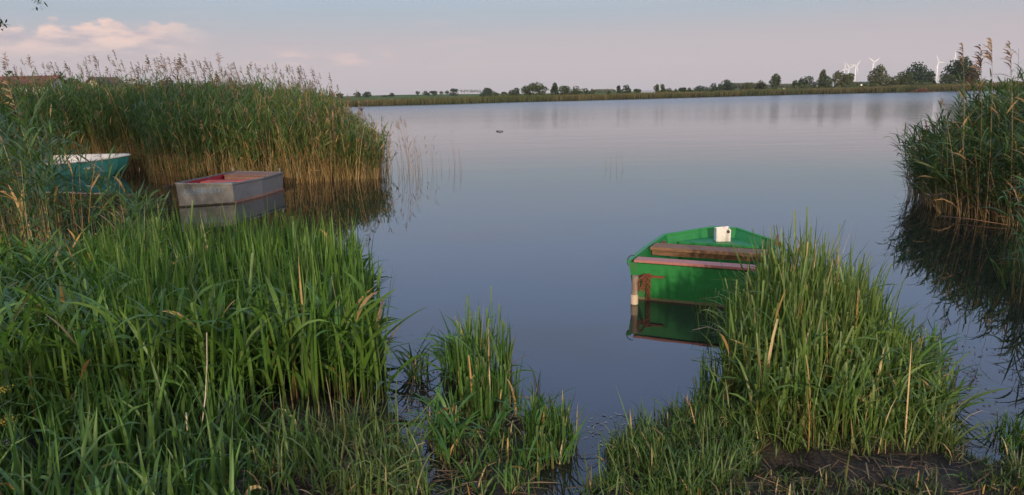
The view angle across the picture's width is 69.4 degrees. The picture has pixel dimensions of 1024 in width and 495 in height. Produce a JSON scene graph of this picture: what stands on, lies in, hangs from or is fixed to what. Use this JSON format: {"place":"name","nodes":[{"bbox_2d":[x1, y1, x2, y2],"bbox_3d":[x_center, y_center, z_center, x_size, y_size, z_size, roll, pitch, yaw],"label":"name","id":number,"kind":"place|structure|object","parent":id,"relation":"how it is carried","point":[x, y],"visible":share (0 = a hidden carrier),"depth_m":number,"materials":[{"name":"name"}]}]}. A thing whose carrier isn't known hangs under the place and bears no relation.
{"place":"outdoors","nodes":[
{"label":"outdoors","id":0,"kind":"place"},
{"bbox_2d":[0,90,1023,494],"bbox_3d":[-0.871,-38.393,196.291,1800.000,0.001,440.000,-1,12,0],"label":"water","id":1,"kind":"structure","parent":0,"point":[538,224],"depth_m":12.53,"materials":[{"name":"blue liquid"}]},
{"bbox_2d":[0,53,28,157],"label":"plumed reed","id":2,"kind":"object","parent":1,"relation":"in","point":[3,61],"visible":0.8,"depth_m":19.43,"materials":[{"name":"plant"}]},
{"bbox_2d":[0,129,33,241],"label":"plumed reed","id":3,"kind":"object","parent":1,"relation":"in","point":[14,179],"visible":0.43,"depth_m":9.54,"materials":[{"name":"plant"}]},
{"bbox_2d":[0,80,54,247],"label":"plumed reed","id":4,"kind":"object","parent":1,"relation":"in","point":[8,95],"visible":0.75,"depth_m":9.79,"materials":[{"name":"plant"}]},
{"bbox_2d":[25,57,47,143],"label":"plumed reed","id":5,"kind":"object","parent":1,"relation":"in","point":[33,74],"visible":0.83,"depth_m":20.43,"materials":[{"name":"plant"}]},
{"bbox_2d":[33,153,130,176],"bbox_3d":[-13.397,-2.533,23.208,3.123,0.747,1.388,0,19,5],"label":"rowing boat","id":6,"kind":"object","parent":1,"relation":"on","point":[121,160],"visible":0.46,"depth_m":22.88,"materials":[{"name":"teal paint"}]},
{"bbox_2d":[162,185,173,208],"bbox_3d":[-7.177,-0.847,15.520,0.227,0.922,0.110,-1,12,0],"label":"mooring post","id":7,"kind":"object","parent":1,"relation":"in","point":[169,197],"visible":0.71,"depth_m":15.44,"materials":[{"name":"wood"}]},
{"bbox_2d":[174,167,283,206],"bbox_3d":[-6.407,-1.426,17.327,1.520,0.650,3.392,-1,12,0],"label":"rowing boat","id":8,"kind":"object","parent":1,"relation":"on","point":[233,187],"visible":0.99,"depth_m":16.37,"materials":[{"name":"grey metal"}]},
{"bbox_2d":[631,275,637,304],"bbox_3d":[1.291,0.650,7.814,0.084,0.721,0.079,-1,12,0],"label":"mooring post","id":9,"kind":"object","parent":1,"relation":"in","point":[634,296],"visible":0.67,"depth_m":7.75,"materials":[{"name":"beige wood"}]},
{"bbox_2d":[626,226,779,308],"bbox_3d":[2.315,0.185,8.630,1.470,0.635,2.097,4,13,24],"label":"rowing boat","id":10,"kind":"object","parent":1,"relation":"on","point":[679,266],"visible":0.73,"depth_m":7.93,"materials":[{"name":"green paint"}]},
{"bbox_2d":[637,273,652,300],"bbox_3d":[1.397,0.467,7.824,0.106,0.359,0.248,7,15,36],"label":"chain","id":11,"kind":"object","parent":10,"relation":"hanging from","point":[644,277],"visible":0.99,"depth_m":7.86,"materials":[{"name":"brown metal"}]},
{"bbox_2d":[714,226,730,241],"bbox_3d":[2.616,-0.170,9.189,0.188,0.176,0.138,-1,12,2],"label":"plastic canister","id":12,"kind":"object","parent":10,"relation":"on","point":[722,234],"visible":1,"depth_m":9.13,"materials":[{"name":"white plastic"}]},
{"bbox_2d":[694,281,719,336],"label":"sedge clump","id":13,"kind":"object","parent":1,"relation":"in","point":[713,306],"visible":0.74,"depth_m":7.27,"materials":[{"name":"green plant"}]},
{"bbox_2d":[693,348,723,399],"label":"sedge clump","id":14,"kind":"object","parent":1,"relation":"on","point":[702,369],"visible":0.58,"depth_m":5.35,"materials":[{"name":"green plant"}]},
{"bbox_2d":[411,345,1023,454],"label":"floating debris","id":15,"kind":"object","parent":1,"relation":"on","point":[639,416],"visible":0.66,"depth_m":5.17,"materials":[{"name":"plant"}]},
{"bbox_2d":[908,87,936,92],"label":"reed heap","id":16,"kind":"object","parent":1,"relation":"in","point":[920,90],"visible":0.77,"depth_m":229.53,"materials":[{"name":"plant"}]},
{"bbox_2d":[939,97,961,215],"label":"plumed reed","id":17,"kind":"object","parent":1,"relation":"in","point":[943,105],"visible":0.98,"depth_m":12.15,"materials":[{"name":"plant"}]},
{"bbox_2d":[945,43,966,209],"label":"plumed reed","id":18,"kind":"object","parent":1,"relation":"in","point":[961,58],"visible":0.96,"depth_m":12.25,"materials":[{"name":"plant"}]},
{"bbox_2d":[941,216,1006,224],"bbox_3d":[7.475,-0.444,11.975,0.030,0.035,1.038,-8,14,-31],"label":"floating stick","id":19,"kind":"object","parent":1,"relation":"on","point":[972,219],"visible":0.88,"depth_m":12.00,"materials":[{"name":"brown wood"}]},
{"bbox_2d":[968,44,988,220],"bbox_3d":[7.543,-1.796,12.009,0.525,2.910,0.313,-1,12,0],"label":"plumed reed","id":20,"kind":"object","parent":1,"relation":"in","point":[979,62],"visible":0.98,"depth_m":11.80,"materials":[{"name":"plant"}]},
{"bbox_2d":[980,37,998,220],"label":"plumed reed","id":21,"kind":"object","parent":1,"relation":"in","point":[988,56],"visible":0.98,"depth_m":11.55,"materials":[{"name":"plant"}]},
{"bbox_2d":[1001,40,1021,223],"bbox_3d":[7.628,-1.692,11.436,0.317,2.937,0.579,-9,14,-33],"label":"plumed reed","id":22,"kind":"object","parent":1,"relation":"in","point":[1008,52],"visible":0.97,"depth_m":11.28,"materials":[{"name":"plant"}]},
{"bbox_2d":[0,86,1023,494],"bbox_3d":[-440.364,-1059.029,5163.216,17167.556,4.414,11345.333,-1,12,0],"label":"ground","id":23,"kind":"structure","parent":0,"point":[818,458],"depth_m":4.38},
{"bbox_2d":[0,440,11,479],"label":"wild flower","id":24,"kind":"object","parent":23,"relation":"on","point":[5,452],"visible":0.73,"depth_m":4.06,"materials":[{"name":"green plant"}]},
{"bbox_2d":[0,384,27,455],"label":"wild flower","id":25,"kind":"object","parent":23,"relation":"on","point":[3,412],"visible":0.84,"depth_m":4.37,"materials":[{"name":"green plant"}]},
{"bbox_2d":[0,414,30,466],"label":"wild flower","id":26,"kind":"object","parent":23,"relation":"on","point":[7,458],"visible":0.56,"depth_m":4.18,"materials":[{"name":"yellow plant"}]},
{"bbox_2d":[0,0,47,30],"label":"overhanging tree","id":27,"kind":"object","parent":23,"relation":"on","point":[3,24],"visible":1,"depth_m":3.74,"materials":[{"name":"green plant"}]},
{"bbox_2d":[0,75,68,96],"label":"house","id":28,"kind":"structure","parent":23,"relation":"on","point":[21,78],"depth_m":115.75,"materials":[{"name":"tile"}]},
{"bbox_2d":[0,92,177,255],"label":"reed bed","id":29,"kind":"object","parent":23,"relation":"on","point":[42,182],"visible":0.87,"depth_m":10.16,"materials":[{"name":"green plant"}]},
{"bbox_2d":[86,77,126,90],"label":"house","id":30,"kind":"structure","parent":23,"relation":"on","point":[107,81],"depth_m":135.33,"materials":[{"name":"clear glass"}]},
{"bbox_2d":[0,336,333,494],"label":"grass","id":31,"kind":"structure","parent":23,"relation":"on","point":[56,427],"depth_m":4.33,"materials":[{"name":"green plant"}]},
{"bbox_2d":[152,77,185,87],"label":"bush","id":32,"kind":"object","parent":23,"relation":"on","point":[169,81],"visible":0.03,"depth_m":165.08,"materials":[{"name":"green plant"}]},
{"bbox_2d":[0,50,397,184],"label":"reed bed","id":33,"kind":"object","parent":23,"relation":"on","point":[194,128],"visible":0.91,"depth_m":20.85,"materials":[{"name":"green plant"}]},
{"bbox_2d":[200,333,207,438],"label":"dry stalk","id":34,"kind":"object","parent":23,"relation":"on","point":[205,383],"visible":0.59,"depth_m":4.59,"materials":[{"name":"plant"}]},
{"bbox_2d":[0,195,431,434],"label":"sedge bed","id":35,"kind":"object","parent":23,"relation":"on","point":[283,294],"visible":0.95,"depth_m":5.46,"materials":[{"name":"green plant"}]},
{"bbox_2d":[362,91,371,96],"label":"bush","id":36,"kind":"object","parent":23,"relation":"on","point":[367,94],"visible":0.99,"depth_m":429.80,"materials":[{"name":"green plant"}]},
{"bbox_2d":[387,330,436,386],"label":"sedge clump","id":37,"kind":"object","parent":23,"relation":"on","point":[413,370],"visible":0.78,"depth_m":5.87,"materials":[{"name":"green plant"}]},
{"bbox_2d":[382,368,486,470],"bbox_3d":[-0.440,1.098,4.718,0.704,0.536,1.089,-1,12,0],"label":"sedge clump","id":38,"kind":"object","parent":23,"relation":"on","point":[449,425],"visible":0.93,"depth_m":4.59,"materials":[{"name":"green plant"}]},
{"bbox_2d":[414,309,487,392],"bbox_3d":[-0.465,0.810,5.824,0.624,0.632,1.025,-3,12,-7],"label":"sedge clump","id":39,"kind":"object","parent":23,"relation":"on","point":[441,358],"visible":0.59,"depth_m":5.69,"materials":[{"name":"green plant"}]},
{"bbox_2d":[449,88,458,95],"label":"broadleaf tree","id":40,"kind":"object","parent":23,"relation":"on","point":[453,90],"visible":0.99,"depth_m":430.68,"materials":[{"name":"green plant"}]},
{"bbox_2d":[430,285,538,425],"bbox_3d":[-0.183,0.777,5.364,0.787,0.814,1.080,-6,13,-23],"label":"sedge clump","id":41,"kind":"object","parent":23,"relation":"on","point":[473,369],"visible":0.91,"depth_m":5.31,"materials":[{"name":"green plant"}]},
{"bbox_2d":[479,88,494,95],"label":"broadleaf tree","id":42,"kind":"object","parent":23,"relation":"on","point":[488,92],"visible":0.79,"depth_m":321.65,"materials":[{"name":"green plant"}]},
{"bbox_2d":[440,393,549,494],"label":"sedge clump","id":43,"kind":"object","parent":23,"relation":"on","point":[502,414],"visible":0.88,"depth_m":4.36,"materials":[{"name":"green plant"}]},
{"bbox_2d":[508,88,519,96],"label":"broadleaf tree","id":44,"kind":"object","parent":23,"relation":"on","point":[514,92],"visible":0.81,"depth_m":283.44,"materials":[{"name":"green plant"}]},
{"bbox_2d":[520,85,530,95],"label":"broadleaf tree","id":45,"kind":"object","parent":23,"relation":"on","point":[523,89],"visible":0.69,"depth_m":273.55,"materials":[{"name":"green plant"}]},
{"bbox_2d":[527,364,540,397],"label":"sedge clump","id":46,"kind":"object","parent":23,"relation":"on","point":[538,390],"visible":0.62,"depth_m":5.40,"materials":[{"name":"green plant"}]},
{"bbox_2d":[525,82,548,95],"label":"broadleaf tree","id":47,"kind":"object","parent":23,"relation":"on","point":[533,87],"visible":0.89,"depth_m":272.05,"materials":[{"name":"green plant"}]},
{"bbox_2d":[492,93,592,96],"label":"shrubbery","id":48,"kind":"object","parent":23,"relation":"on","point":[530,95],"visible":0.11,"depth_m":288.94,"materials":[{"name":"green plant"}]},
{"bbox_2d":[492,381,593,469],"bbox_3d":[0.196,1.117,4.699,0.626,0.490,1.105,-6,13,-23],"label":"sedge clump","id":49,"kind":"object","parent":23,"relation":"on","point":[548,417],"visible":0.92,"depth_m":4.63,"materials":[{"name":"green plant"}]},
{"bbox_2d":[550,82,558,94],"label":"broadleaf tree","id":50,"kind":"object","parent":23,"relation":"on","point":[554,90],"visible":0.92,"depth_m":278.67,"materials":[{"name":"green plant"}]},
{"bbox_2d":[559,86,572,94],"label":"broadleaf tree","id":51,"kind":"object","parent":23,"relation":"on","point":[562,91],"visible":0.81,"depth_m":282.82,"materials":[{"name":"green plant"}]},
{"bbox_2d":[570,86,584,94],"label":"broadleaf tree","id":52,"kind":"object","parent":23,"relation":"on","point":[575,91],"visible":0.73,"depth_m":282.76,"materials":[{"name":"green plant"}]},
{"bbox_2d":[590,89,615,92],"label":"distant woods","id":53,"kind":"object","parent":23,"relation":"on","point":[604,90],"visible":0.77,"depth_m":685.87,"materials":[{"name":"green plant"}]},
{"bbox_2d":[214,342,1023,494],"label":"grass","id":54,"kind":"structure","parent":23,"relation":"on","point":[689,477],"depth_m":4.35,"materials":[{"name":"green plant"}]},
{"bbox_2d":[616,85,624,94],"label":"broadleaf tree","id":55,"kind":"object","parent":23,"relation":"on","point":[619,90],"visible":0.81,"depth_m":263.87,"materials":[{"name":"green plant"}]},
{"bbox_2d":[623,84,630,93],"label":"broadleaf tree","id":56,"kind":"object","parent":23,"relation":"on","point":[627,89],"visible":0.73,"depth_m":263.60,"materials":[{"name":"green plant"}]},
{"bbox_2d":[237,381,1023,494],"bbox_3d":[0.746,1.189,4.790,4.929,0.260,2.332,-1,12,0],"label":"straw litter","id":57,"kind":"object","parent":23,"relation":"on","point":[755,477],"visible":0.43,"depth_m":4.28,"materials":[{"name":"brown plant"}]},
{"bbox_2d":[641,90,654,92],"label":"house","id":58,"kind":"structure","parent":23,"relation":"on","point":[645,91],"depth_m":321.46,"materials":[{"name":"white glass"}]},
{"bbox_2d":[654,84,659,92],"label":"broadleaf tree","id":59,"kind":"object","parent":23,"relation":"on","point":[656,89],"visible":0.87,"depth_m":268.77,"materials":[{"name":"green plant"}]},
{"bbox_2d":[660,83,665,92],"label":"broadleaf tree","id":60,"kind":"object","parent":23,"relation":"on","point":[662,87],"visible":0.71,"depth_m":268.79,"materials":[{"name":"green plant"}]},
{"bbox_2d":[334,81,1023,106],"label":"reeds","id":61,"kind":"object","parent":23,"relation":"on","point":[607,96],"visible":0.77,"depth_m":225.26,"materials":[{"name":"plant"}]},
{"bbox_2d":[678,87,686,92],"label":"bush","id":62,"kind":"object","parent":23,"relation":"on","point":[682,89],"visible":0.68,"depth_m":273.37,"materials":[{"name":"green plant"}]},
{"bbox_2d":[693,86,707,91],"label":"bush","id":63,"kind":"object","parent":23,"relation":"on","point":[699,88],"visible":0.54,"depth_m":283.26,"materials":[{"name":"green plant"}]},
{"bbox_2d":[708,83,717,90],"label":"broadleaf tree","id":64,"kind":"object","parent":23,"relation":"on","point":[713,87],"visible":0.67,"depth_m":292.96,"materials":[{"name":"green plant"}]},
{"bbox_2d":[717,84,725,90],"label":"broadleaf tree","id":65,"kind":"object","parent":23,"relation":"on","point":[719,88],"visible":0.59,"depth_m":292.96,"materials":[{"name":"green plant"}]},
{"bbox_2d":[721,382,732,406],"bbox_3d":[1.501,1.040,5.173,0.090,0.206,0.072,-1,12,0],"label":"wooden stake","id":66,"kind":"object","parent":23,"relation":"on","point":[725,395],"visible":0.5,"depth_m":5.14,"materials":[{"name":"brown wood"}]},
{"bbox_2d":[721,79,735,90],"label":"broadleaf tree","id":67,"kind":"object","parent":23,"relation":"on","point":[728,84],"visible":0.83,"depth_m":292.73,"materials":[{"name":"green plant"}]},
{"bbox_2d":[717,82,767,88],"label":"distant woods","id":68,"kind":"object","parent":23,"relation":"on","point":[738,85],"visible":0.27,"depth_m":628.08,"materials":[{"name":"green plant"}]},
{"bbox_2d":[741,82,753,90],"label":"broadleaf tree","id":69,"kind":"object","parent":23,"relation":"on","point":[745,86],"visible":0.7,"depth_m":293.16,"materials":[{"name":"green plant"}]},
{"bbox_2d":[754,79,767,89],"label":"broadleaf tree","id":70,"kind":"object","parent":23,"relation":"on","point":[760,85],"visible":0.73,"depth_m":292.59,"materials":[{"name":"green plant"}]},
{"bbox_2d":[769,73,781,88],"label":"broadleaf tree","id":71,"kind":"object","parent":23,"relation":"on","point":[775,80],"visible":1,"depth_m":277.40,"materials":[{"name":"green plant"}]},
{"bbox_2d":[767,83,805,87],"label":"distant woods","id":72,"kind":"object","parent":23,"relation":"on","point":[780,85],"visible":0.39,"depth_m":685.95,"materials":[{"name":"green plant"}]},
{"bbox_2d":[792,78,802,87],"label":"broadleaf tree","id":73,"kind":"object","parent":23,"relation":"on","point":[795,82],"visible":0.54,"depth_m":273.85,"materials":[{"name":"green plant"}]},
{"bbox_2d":[800,76,815,86],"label":"broadleaf tree","id":74,"kind":"object","parent":23,"relation":"on","point":[806,79],"visible":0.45,"depth_m":278.70,"materials":[{"name":"green plant"}]},
{"bbox_2d":[819,69,825,82],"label":"broadleaf tree","id":75,"kind":"object","parent":23,"relation":"on","point":[822,74],"visible":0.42,"depth_m":277.28,"materials":[{"name":"green plant"}]},
{"bbox_2d":[815,75,833,87],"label":"bush","id":76,"kind":"object","parent":23,"relation":"on","point":[826,81],"visible":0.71,"depth_m":272.24,"materials":[{"name":"green plant"}]},
{"bbox_2d":[832,70,845,87],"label":"broadleaf tree","id":77,"kind":"object","parent":23,"relation":"on","point":[837,74],"visible":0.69,"depth_m":277.69,"materials":[{"name":"green plant"}]},
{"bbox_2d":[840,73,857,86],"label":"broadleaf tree","id":78,"kind":"object","parent":23,"relation":"on","point":[848,78],"visible":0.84,"depth_m":276.92,"materials":[{"name":"green plant"}]},
{"bbox_2d":[692,206,1009,443],"bbox_3d":[2.375,0.439,5.764,2.226,1.290,3.137,-1,12,0],"label":"sedge clump","id":79,"kind":"object","parent":23,"relation":"on","point":[787,322],"visible":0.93,"depth_m":5.09,"materials":[{"name":"green plant"}]},
{"bbox_2d":[851,60,860,81],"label":"wind turbine","id":80,"kind":"object","parent":23,"relation":"on","point":[855,71],"visible":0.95,"depth_m":2923.63,"materials":[{"name":"white metal"}]},
{"bbox_2d":[867,64,888,86],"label":"broadleaf tree","id":81,"kind":"object","parent":23,"relation":"on","point":[878,76],"visible":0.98,"depth_m":272.51,"materials":[{"name":"green plant"}]},
{"bbox_2d":[882,74,900,85],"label":"broadleaf tree","id":82,"kind":"object","parent":23,"relation":"on","point":[892,81],"visible":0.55,"depth_m":272.24,"materials":[{"name":"green plant"}]},
{"bbox_2d":[784,80,1023,88],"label":"shrubbery","id":83,"kind":"object","parent":23,"relation":"on","point":[870,85],"visible":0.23,"depth_m":271.48,"materials":[{"name":"green plant"}]},
{"bbox_2d":[895,72,913,85],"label":"broadleaf tree","id":84,"kind":"object","parent":23,"relation":"on","point":[903,77],"visible":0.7,"depth_m":273.98,"materials":[{"name":"green plant"}]},
{"bbox_2d":[903,61,932,84],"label":"broadleaf tree","id":85,"kind":"object","parent":23,"relation":"on","point":[919,75],"visible":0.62,"depth_m":276.43,"materials":[{"name":"green plant"}]},
{"bbox_2d":[925,71,935,83],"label":"broadleaf tree","id":86,"kind":"object","parent":23,"relation":"on","point":[933,77],"visible":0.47,"depth_m":277.69,"materials":[{"name":"green plant"}]},
{"bbox_2d":[935,57,942,82],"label":"wind turbine","id":87,"kind":"object","parent":23,"relation":"on","point":[937,69],"visible":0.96,"depth_m":2631.51,"materials":[{"name":"white metal"}]},
{"bbox_2d":[904,318,985,383],"bbox_3d":[3.187,0.831,5.676,0.700,0.520,0.862,4,13,24],"label":"sedge clump","id":88,"kind":"object","parent":23,"relation":"on","point":[932,337],"visible":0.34,"depth_m":5.61,"materials":[{"name":"green plant"}]},
{"bbox_2d":[939,73,956,83],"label":"broadleaf tree","id":89,"kind":"object","parent":23,"relation":"on","point":[946,77],"visible":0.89,"depth_m":272.14,"materials":[{"name":"green plant"}]},
{"bbox_2d":[886,47,1023,226],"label":"reed bed","id":90,"kind":"object","parent":23,"relation":"on","point":[929,164],"visible":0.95,"depth_m":12.96,"materials":[{"name":"green plant"}]},
{"bbox_2d":[941,56,973,83],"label":"broadleaf tree","id":91,"kind":"object","parent":23,"relation":"on","point":[954,68],"visible":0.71,"depth_m":272.46,"materials":[{"name":"green plant"}]},
{"bbox_2d":[963,64,981,83],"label":"broadleaf tree","id":92,"kind":"object","parent":23,"relation":"on","point":[975,73],"visible":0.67,"depth_m":272.07,"materials":[{"name":"green plant"}]},
{"bbox_2d":[974,406,1023,456],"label":"sedge clump","id":93,"kind":"object","parent":23,"relation":"on","point":[1008,439],"visible":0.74,"depth_m":4.63,"materials":[{"name":"green plant"}]},
{"bbox_2d":[978,175,1023,302],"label":"sedge clump","id":94,"kind":"object","parent":23,"relation":"on","point":[1011,255],"visible":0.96,"depth_m":8.22,"materials":[{"name":"green plant"}]},
{"bbox_2d":[0,0,1023,95],"label":"sky","id":95,"kind":"structure","parent":0,"point":[378,47],"materials":[{"name":"grey"}]}
]}

